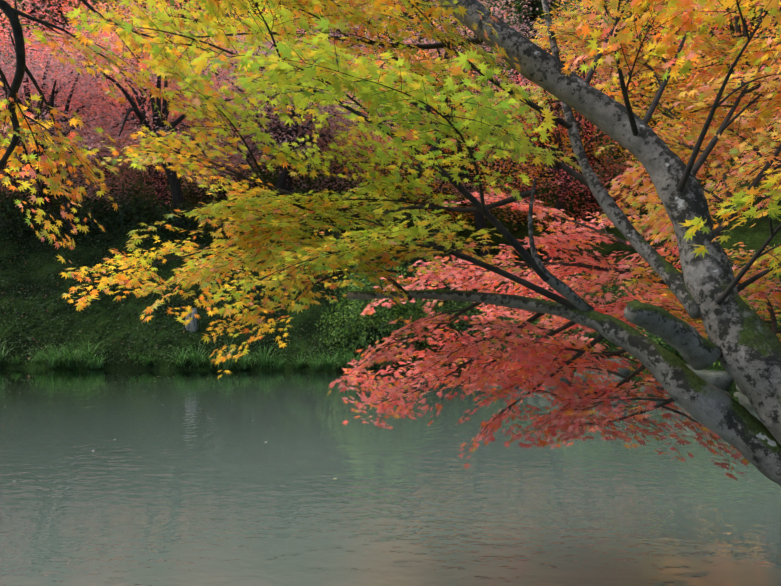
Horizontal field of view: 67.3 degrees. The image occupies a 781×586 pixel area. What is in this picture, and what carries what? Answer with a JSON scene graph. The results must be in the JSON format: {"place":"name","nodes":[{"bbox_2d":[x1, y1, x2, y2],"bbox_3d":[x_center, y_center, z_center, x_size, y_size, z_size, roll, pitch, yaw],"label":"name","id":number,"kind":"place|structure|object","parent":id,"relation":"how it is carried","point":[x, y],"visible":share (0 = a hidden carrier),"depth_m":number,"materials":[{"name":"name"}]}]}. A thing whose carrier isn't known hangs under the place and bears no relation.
{"place":"outdoors","nodes":[
{"label":"outdoors","id":0,"kind":"place"},
{"bbox_2d":[0,367,780,585],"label":"pond water","id":1,"kind":"structure","parent":0,"point":[163,488],"depth_m":6.62,"materials":[{"name":"green liquid"}]},
{"bbox_2d":[0,0,780,402],"bbox_3d":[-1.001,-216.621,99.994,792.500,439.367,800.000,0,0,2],"label":"ground","id":2,"kind":"structure","parent":0,"point":[752,236],"depth_m":20.82,"materials":[{"name":"green plant"}]},
{"bbox_2d":[185,308,197,331],"bbox_3d":[-6.309,0.852,18.642,0.394,0.750,0.443,0,0,-23],"label":"statue","id":3,"kind":"object","parent":2,"relation":"on","point":[192,325],"visible":0.67,"depth_m":18.50,"materials":[{"name":"grey stone"}]},
{"bbox_2d":[0,331,416,370],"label":"shore grass tufts","id":4,"kind":"object","parent":2,"relation":"on","point":[70,360],"visible":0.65,"depth_m":17.24,"materials":[{"name":"green plant"}]},
{"bbox_2d":[0,218,505,366],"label":"slope ground cover","id":5,"kind":"object","parent":2,"relation":"on","point":[111,287],"visible":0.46,"depth_m":19.80,"materials":[{"name":"green plant"}]},
{"bbox_2d":[0,0,723,126],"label":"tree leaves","id":6,"kind":"object","parent":2,"relation":"on","point":[71,4],"visible":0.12,"depth_m":40.68,"materials":[{"name":"pink plant"}]},
{"bbox_2d":[0,0,780,485],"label":"maple","id":7,"kind":"object","parent":2,"relation":"on","point":[478,130],"depth_m":3.43,"materials":[{"name":"yellow plant"}]},
{"bbox_2d":[0,0,780,371],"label":"hill tree","id":8,"kind":"object","parent":2,"relation":"on","point":[414,312],"depth_m":24.16,"materials":[{"name":"plant"}]},
{"bbox_2d":[484,355,754,410],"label":"bank stones","id":9,"kind":"object","parent":2,"relation":"on","point":[722,380],"visible":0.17,"depth_m":12.28,"materials":[{"name":"grey stone"}]}
]}

